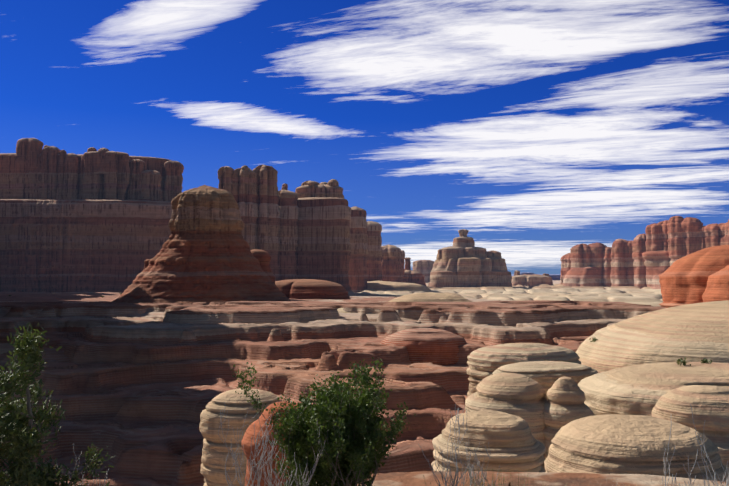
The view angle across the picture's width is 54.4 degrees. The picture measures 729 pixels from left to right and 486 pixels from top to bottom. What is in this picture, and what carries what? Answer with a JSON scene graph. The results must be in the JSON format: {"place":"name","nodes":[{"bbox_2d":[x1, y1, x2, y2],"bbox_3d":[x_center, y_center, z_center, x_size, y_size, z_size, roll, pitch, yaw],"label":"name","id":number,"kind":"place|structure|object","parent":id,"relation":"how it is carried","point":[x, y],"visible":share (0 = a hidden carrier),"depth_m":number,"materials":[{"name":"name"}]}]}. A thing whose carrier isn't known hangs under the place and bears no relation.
{"place":"outdoors","nodes":[
{"label":"outdoors","id":0,"kind":"place"},
{"bbox_2d":[232,168,258,249],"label":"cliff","id":1,"kind":"structure","parent":0,"point":[244,195],"depth_m":401.21,"materials":[{"name":"stone"}]},
{"bbox_2d":[239,165,248,183],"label":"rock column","id":2,"kind":"structure","parent":1,"relation":"on","point":[245,168],"depth_m":402.32,"materials":[{"name":"stone"}]},
{"bbox_2d":[253,165,280,280],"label":"rock column","id":3,"kind":"structure","parent":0,"point":[268,220],"depth_m":408.89,"materials":[{"name":"stone"}]},
{"bbox_2d":[0,280,728,485],"bbox_3d":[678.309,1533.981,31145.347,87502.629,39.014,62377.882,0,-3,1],"label":"ground","id":4,"kind":"structure","parent":0,"point":[556,291],"depth_m":8.97,"materials":[{"name":"beige stone"}]},
{"bbox_2d":[0,322,114,485],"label":"juniper tree","id":5,"kind":"object","parent":4,"relation":"on","point":[19,451],"depth_m":4.87,"materials":[{"name":"green plant"}]},
{"bbox_2d":[54,444,108,485],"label":"dead shrub stems","id":6,"kind":"object","parent":4,"relation":"on","point":[76,460],"visible":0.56,"depth_m":6.39,"materials":[{"name":"plant"}]},
{"bbox_2d":[0,199,172,292],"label":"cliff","id":7,"kind":"structure","parent":4,"relation":"on","point":[69,246],"depth_m":403.89,"materials":[{"name":"stone"}]},
{"bbox_2d":[13,138,43,199],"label":"rock column","id":8,"kind":"structure","parent":7,"relation":"on","point":[30,149],"depth_m":427.51,"materials":[{"name":"stone"}]},
{"bbox_2d":[39,146,60,199],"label":"rock column","id":9,"kind":"structure","parent":7,"relation":"on","point":[49,172],"depth_m":428.59,"materials":[{"name":"stone"}]},
{"bbox_2d":[56,153,77,199],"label":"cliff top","id":10,"kind":"structure","parent":7,"relation":"on","point":[67,181],"depth_m":426.73,"materials":[{"name":"stone"}]},
{"bbox_2d":[58,150,66,165],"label":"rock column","id":11,"kind":"structure","parent":10,"relation":"attached to","point":[63,153],"depth_m":428.90,"materials":[{"name":"stone"}]},
{"bbox_2d":[0,153,171,199],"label":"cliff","id":12,"kind":"structure","parent":7,"relation":"on","point":[7,168],"depth_m":427.72,"materials":[{"name":"stone"}]},
{"bbox_2d":[78,151,129,199],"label":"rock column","id":13,"kind":"structure","parent":7,"relation":"on","point":[113,183],"depth_m":423.71,"materials":[{"name":"stone"}]},
{"bbox_2d":[84,147,96,167],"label":"cliff plateau knob","id":14,"kind":"object","parent":13,"relation":"on","point":[90,149],"visible":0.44,"depth_m":428.36,"materials":[{"name":"stone"}]},
{"bbox_2d":[94,148,108,173],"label":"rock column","id":15,"kind":"structure","parent":13,"relation":"on","point":[101,167],"depth_m":423.19,"materials":[{"name":"stone"}]},
{"bbox_2d":[127,159,146,199],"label":"rock column","id":16,"kind":"structure","parent":7,"relation":"on","point":[137,167],"depth_m":430.00,"materials":[{"name":"stone"}]},
{"bbox_2d":[139,170,162,200],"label":"rock column","id":17,"kind":"structure","parent":7,"relation":"on","point":[150,190],"depth_m":429.52,"materials":[{"name":"stone"}]},
{"bbox_2d":[163,160,183,201],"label":"rock column","id":18,"kind":"structure","parent":7,"relation":"on","point":[173,181],"depth_m":439.56,"materials":[{"name":"stone"}]},
{"bbox_2d":[144,259,150,268],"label":"boulder","id":19,"kind":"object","parent":4,"relation":"on","point":[146,262],"depth_m":245.13,"materials":[{"name":"stone"}]},
{"bbox_2d":[0,292,382,317],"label":"platform bench","id":20,"kind":"object","parent":4,"relation":"on","point":[83,297],"visible":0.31,"depth_m":268.88,"materials":[{"name":"stone"}]},
{"bbox_2d":[179,385,210,390],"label":"bench","id":21,"kind":"object","parent":4,"relation":"on","point":[195,388],"visible":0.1,"depth_m":126.82,"materials":[{"name":"stone"}]},
{"bbox_2d":[218,166,234,192],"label":"rock column","id":22,"kind":"structure","parent":4,"relation":"on","point":[225,173],"depth_m":399.59,"materials":[{"name":"stone"}]},
{"bbox_2d":[199,389,282,485],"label":"rock formation","id":23,"kind":"object","parent":4,"relation":"on","point":[214,448],"visible":0.5,"depth_m":79.27,"materials":[{"name":"beige stone"}]},
{"bbox_2d":[218,410,324,485],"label":"dead shrub stems","id":24,"kind":"object","parent":4,"relation":"on","point":[233,455],"visible":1,"depth_m":5.87,"materials":[{"name":"plant"}]},
{"bbox_2d":[241,401,308,485],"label":"red boulder","id":25,"kind":"object","parent":4,"relation":"on","point":[248,449],"visible":0.29,"depth_m":25.05,"materials":[{"name":"red stone"}]},
{"bbox_2d":[113,297,512,321],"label":"platform bench","id":26,"kind":"object","parent":4,"relation":"on","point":[352,299],"visible":0.08,"depth_m":245.21,"materials":[{"name":"stone"}]},
{"bbox_2d":[111,185,289,303],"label":"butte","id":27,"kind":"object","parent":26,"relation":"on","point":[204,254],"visible":0.98,"depth_m":238.50,"materials":[{"name":"stone"}]},
{"bbox_2d":[251,249,274,283],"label":"rock column","id":28,"kind":"structure","parent":26,"relation":"on","point":[263,257],"depth_m":258.58,"materials":[{"name":"stone"}]},
{"bbox_2d":[275,279,350,299],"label":"rock dome","id":29,"kind":"structure","parent":26,"relation":"on","point":[305,289],"depth_m":264.80,"materials":[{"name":"stone"}]},
{"bbox_2d":[388,292,471,301],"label":"dome","id":30,"kind":"structure","parent":26,"relation":"on","point":[430,297],"depth_m":207.18,"materials":[{"name":"beige stone"}]},
{"bbox_2d":[231,357,415,485],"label":"shrub","id":31,"kind":"object","parent":4,"relation":"on","point":[350,449],"depth_m":6.24,"materials":[{"name":"green plant"}]},
{"bbox_2d":[295,197,355,295],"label":"cliff body","id":32,"kind":"structure","parent":4,"relation":"on","point":[323,250],"depth_m":421.66,"materials":[{"name":"stone"}]},
{"bbox_2d":[278,190,298,280],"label":"rock column","id":33,"kind":"object","parent":32,"relation":"attached to","point":[289,209],"visible":0.48,"depth_m":418.18,"materials":[{"name":"stone"}]},
{"bbox_2d":[281,183,287,189],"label":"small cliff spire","id":34,"kind":"structure","parent":33,"relation":"on","point":[284,186],"depth_m":431.56,"materials":[{"name":"stone"}]},
{"bbox_2d":[295,184,350,278],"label":"rock column","id":35,"kind":"structure","parent":32,"relation":"on","point":[321,190],"depth_m":447.92,"materials":[{"name":"stone"}]},
{"bbox_2d":[301,181,319,196],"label":"cliff cap knob","id":36,"kind":"object","parent":35,"relation":"on","point":[311,184],"visible":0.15,"depth_m":449.08,"materials":[{"name":"stone"}]},
{"bbox_2d":[327,179,338,197],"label":"cliff plateau knob","id":37,"kind":"object","parent":35,"relation":"on","point":[333,182],"visible":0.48,"depth_m":449.57,"materials":[{"name":"stone"}]},
{"bbox_2d":[0,300,664,485],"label":"canyon terrain","id":38,"kind":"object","parent":4,"relation":"on","point":[114,384],"visible":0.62,"depth_m":140.17,"materials":[{"name":"stone"}]},
{"bbox_2d":[0,348,69,362],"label":"bench","id":39,"kind":"object","parent":38,"relation":"on","point":[53,354],"visible":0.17,"depth_m":145.81,"materials":[{"name":"stone"}]},
{"bbox_2d":[337,308,349,312],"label":"rock ledge","id":40,"kind":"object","parent":38,"relation":"on","point":[340,310],"depth_m":195.21,"materials":[{"name":"beige stone"}]},
{"bbox_2d":[380,328,466,364],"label":"dome","id":41,"kind":"structure","parent":38,"relation":"on","point":[433,346],"depth_m":142.94,"materials":[{"name":"brown stone"}]},
{"bbox_2d":[348,206,368,291],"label":"rock column","id":42,"kind":"structure","parent":4,"relation":"on","point":[358,275],"depth_m":492.94,"materials":[{"name":"stone"}]},
{"bbox_2d":[9,293,711,365],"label":"distant shrubs","id":43,"kind":"object","parent":4,"relation":"on","point":[684,362],"visible":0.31,"depth_m":61.31,"materials":[{"name":"green plant"}]},
{"bbox_2d":[367,221,382,280],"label":"rock column","id":44,"kind":"structure","parent":4,"relation":"on","point":[374,268],"depth_m":522.70,"materials":[{"name":"stone"}]},
{"bbox_2d":[381,244,402,281],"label":"rock column","id":45,"kind":"structure","parent":4,"relation":"on","point":[391,266],"depth_m":556.20,"materials":[{"name":"stone"}]},
{"bbox_2d":[384,362,410,368],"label":"bench","id":46,"kind":"object","parent":4,"relation":"on","point":[396,365],"visible":0.08,"depth_m":134.06,"materials":[{"name":"stone"}]},
{"bbox_2d":[367,281,432,291],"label":"rock mound","id":47,"kind":"object","parent":4,"relation":"on","point":[397,286],"visible":0.31,"depth_m":493.33,"materials":[{"name":"beige stone"}]},
{"bbox_2d":[400,250,404,281],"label":"rock column","id":48,"kind":"structure","parent":4,"relation":"on","point":[402,258],"depth_m":586.93,"materials":[{"name":"stone"}]},
{"bbox_2d":[405,257,410,269],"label":"rock column","id":49,"kind":"structure","parent":4,"relation":"on","point":[407,263],"depth_m":597.54,"materials":[{"name":"stone"}]},
{"bbox_2d":[404,270,425,285],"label":"cliff step","id":50,"kind":"object","parent":4,"relation":"on","point":[414,276],"visible":0.5,"depth_m":588.57,"materials":[{"name":"stone"}]},
{"bbox_2d":[413,260,434,282],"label":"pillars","id":51,"kind":"structure","parent":4,"relation":"on","point":[424,267],"depth_m":890.16,"materials":[{"name":"stone"}]},
{"bbox_2d":[419,404,499,485],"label":"dead shrub stems","id":52,"kind":"object","parent":4,"relation":"on","point":[471,470],"visible":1,"depth_m":6.10,"materials":[{"name":"plant"}]},
{"bbox_2d":[436,246,486,267],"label":"tier","id":53,"kind":"object","parent":4,"relation":"on","point":[449,252],"visible":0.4,"depth_m":585.24,"materials":[{"name":"stone"}]},
{"bbox_2d":[437,249,441,263],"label":"rock pillar","id":54,"kind":"structure","parent":53,"relation":"attached to","point":[439,256],"depth_m":595.16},
{"bbox_2d":[453,236,474,246],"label":"rock block","id":55,"kind":"structure","parent":53,"relation":"on","point":[462,241],"depth_m":591.56,"materials":[{"name":"brown stone"}]},
{"bbox_2d":[458,229,468,236],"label":"balanced rock","id":56,"kind":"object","parent":55,"relation":"on","point":[463,232],"depth_m":597.00,"materials":[{"name":"brown stone"}]},
{"bbox_2d":[431,257,507,286],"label":"butte","id":57,"kind":"object","parent":4,"relation":"on","point":[470,268],"visible":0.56,"depth_m":576.89,"materials":[{"name":"stone"}]},
{"bbox_2d":[429,270,511,286],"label":"butte base","id":58,"kind":"object","parent":4,"relation":"on","point":[445,278],"visible":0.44,"depth_m":575.26,"materials":[{"name":"brown stone"}]},
{"bbox_2d":[431,410,545,471],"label":"dome","id":59,"kind":"structure","parent":4,"relation":"on","point":[514,445],"depth_m":37.22,"materials":[{"name":"beige stone"}]},
{"bbox_2d":[423,467,567,485],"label":"dry grass","id":60,"kind":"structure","parent":4,"relation":"on","point":[493,484],"depth_m":6.10,"materials":[{"name":"beige plant"}]},
{"bbox_2d":[465,373,547,471],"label":"dome","id":61,"kind":"structure","parent":4,"relation":"on","point":[522,397],"depth_m":48.81,"materials":[{"name":"beige stone"}]},
{"bbox_2d":[465,343,580,409],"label":"dome","id":62,"kind":"structure","parent":4,"relation":"on","point":[484,362],"depth_m":87.69,"materials":[{"name":"beige stone"}]},
{"bbox_2d":[512,274,552,286],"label":"rock outcrop","id":63,"kind":"object","parent":4,"relation":"on","point":[529,280],"visible":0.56,"depth_m":663.16,"materials":[{"name":"stone"}]},
{"bbox_2d":[511,274,560,279],"bbox_3d":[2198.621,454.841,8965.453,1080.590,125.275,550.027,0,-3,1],"label":"mountains","id":64,"kind":"structure","parent":4,"relation":"on","point":[555,276],"depth_m":8744.93,"materials":[{"name":"stone"}]},
{"bbox_2d":[492,361,597,399],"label":"dome","id":65,"kind":"structure","parent":4,"relation":"on","point":[545,375],"depth_m":74.06,"materials":[{"name":"beige stone"}]},
{"bbox_2d":[406,477,690,485],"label":"grass tufts","id":66,"kind":"object","parent":4,"relation":"on","point":[543,483],"depth_m":6.83,"materials":[{"name":"beige plant"}]},
{"bbox_2d":[560,253,570,283],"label":"needles","id":67,"kind":"object","parent":4,"relation":"on","point":[565,264],"visible":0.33,"depth_m":641.26,"materials":[{"name":"stone"}]},
{"bbox_2d":[543,377,593,465],"bbox_3d":[13.877,13.631,48.757,3.799,8.798,3.276,0,-3,1],"label":"hoodoo","id":68,"kind":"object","parent":4,"relation":"on","point":[564,404],"depth_m":47.93,"materials":[{"name":"beige stone"}]},
{"bbox_2d":[570,243,590,267],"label":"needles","id":69,"kind":"object","parent":4,"relation":"on","point":[580,257],"visible":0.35,"depth_m":622.28,"materials":[{"name":"stone"}]},
{"bbox_2d":[563,266,600,286],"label":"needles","id":70,"kind":"object","parent":4,"relation":"on","point":[588,276],"depth_m":614.38,"materials":[{"name":"stone"}]},
{"bbox_2d":[588,243,606,285],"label":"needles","id":71,"kind":"object","parent":4,"relation":"on","point":[597,249],"visible":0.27,"depth_m":615.25,"materials":[{"name":"stone"}]},
{"bbox_2d":[602,247,611,286],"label":"needles","id":72,"kind":"object","parent":4,"relation":"on","point":[607,261],"visible":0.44,"depth_m":608.63,"materials":[{"name":"stone"}]},
{"bbox_2d":[610,239,628,285],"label":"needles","id":73,"kind":"object","parent":4,"relation":"on","point":[619,258],"visible":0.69,"depth_m":594.80,"materials":[{"name":"stone"}]},
{"bbox_2d":[626,240,633,285],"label":"needles","id":74,"kind":"object","parent":4,"relation":"on","point":[629,277],"visible":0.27,"depth_m":590.64,"materials":[{"name":"stone"}]},
{"bbox_2d":[544,414,728,481],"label":"dome","id":75,"kind":"structure","parent":4,"relation":"on","point":[615,444],"depth_m":27.08,"materials":[{"name":"beige stone"}]},
{"bbox_2d":[632,234,646,288],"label":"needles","id":76,"kind":"object","parent":4,"relation":"on","point":[638,250],"visible":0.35,"depth_m":579.16,"materials":[{"name":"stone"}]},
{"bbox_2d":[575,300,728,372],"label":"rock dome","id":77,"kind":"structure","parent":4,"relation":"on","point":[697,332],"depth_m":103.21,"materials":[{"name":"beige stone"}]},
{"bbox_2d":[645,223,659,286],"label":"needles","id":78,"kind":"object","parent":4,"relation":"on","point":[652,237],"visible":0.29,"depth_m":570.33,"materials":[{"name":"stone"}]},
{"bbox_2d":[578,362,728,416],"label":"dome","id":79,"kind":"structure","parent":4,"relation":"on","point":[642,389],"depth_m":56.59,"materials":[{"name":"beige stone"}]},
{"bbox_2d":[642,250,669,288],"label":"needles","id":80,"kind":"object","parent":4,"relation":"on","point":[657,263],"depth_m":561.25,"materials":[{"name":"stone"}]},
{"bbox_2d":[656,220,667,250],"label":"needles","id":81,"kind":"object","parent":4,"relation":"on","point":[663,235],"visible":0.12,"depth_m":564.53,"materials":[{"name":"stone"}]},
{"bbox_2d":[667,216,683,265],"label":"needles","id":82,"kind":"object","parent":4,"relation":"on","point":[674,232],"visible":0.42,"depth_m":550.44,"materials":[{"name":"stone"}]},
{"bbox_2d":[652,385,728,467],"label":"dome","id":83,"kind":"structure","parent":4,"relation":"on","point":[709,405],"depth_m":39.27,"materials":[{"name":"beige stone"}]},
{"bbox_2d":[681,217,702,256],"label":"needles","id":84,"kind":"object","parent":4,"relation":"on","point":[690,226],"visible":0.21,"depth_m":542.80,"materials":[{"name":"stone"}]},
{"bbox_2d":[659,245,728,307],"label":"rock dome","id":85,"kind":"structure","parent":4,"relation":"on","point":[683,280],"depth_m":227.55,"materials":[{"name":"orange stone"}]},
{"bbox_2d":[662,404,728,485],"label":"dead shrub stems","id":86,"kind":"object","parent":4,"relation":"on","point":[714,478],"visible":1,"depth_m":4.58,"materials":[{"name":"plant"}]},
{"bbox_2d":[694,226,705,251],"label":"needles","id":87,"kind":"object","parent":4,"relation":"on","point":[699,236],"visible":0.12,"depth_m":539.13,"materials":[{"name":"stone"}]},
{"bbox_2d":[703,223,719,247],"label":"needles","id":88,"kind":"object","parent":4,"relation":"on","point":[711,235],"visible":0.29,"depth_m":531.82,"materials":[{"name":"stone"}]},
{"bbox_2d":[702,265,728,301],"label":"rock dome","id":89,"kind":"structure","parent":4,"relation":"on","point":[717,288],"depth_m":209.17,"materials":[{"name":"orange stone"}]},
{"bbox_2d":[718,222,727,245],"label":"needles","id":90,"kind":"object","parent":4,"relation":"on","point":[723,228],"visible":0.29,"depth_m":525.58,"materials":[{"name":"stone"}]},
{"bbox_2d":[726,220,728,244],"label":"needles","id":91,"kind":"object","parent":4,"relation":"on","point":[727,240],"visible":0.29,"depth_m":520.60,"materials":[{"name":"stone"}]},
{"bbox_2d":[0,0,728,273],"label":"sky","id":92,"kind":"structure","parent":0,"point":[539,130],"materials":[{"name":"blue"}]},
{"bbox_2d":[486,250,501,257],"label":"butte tower","id":93,"kind":"structure","parent":0,"point":[495,254],"depth_m":591.07,"materials":[{"name":"brown stone"}]}
]}

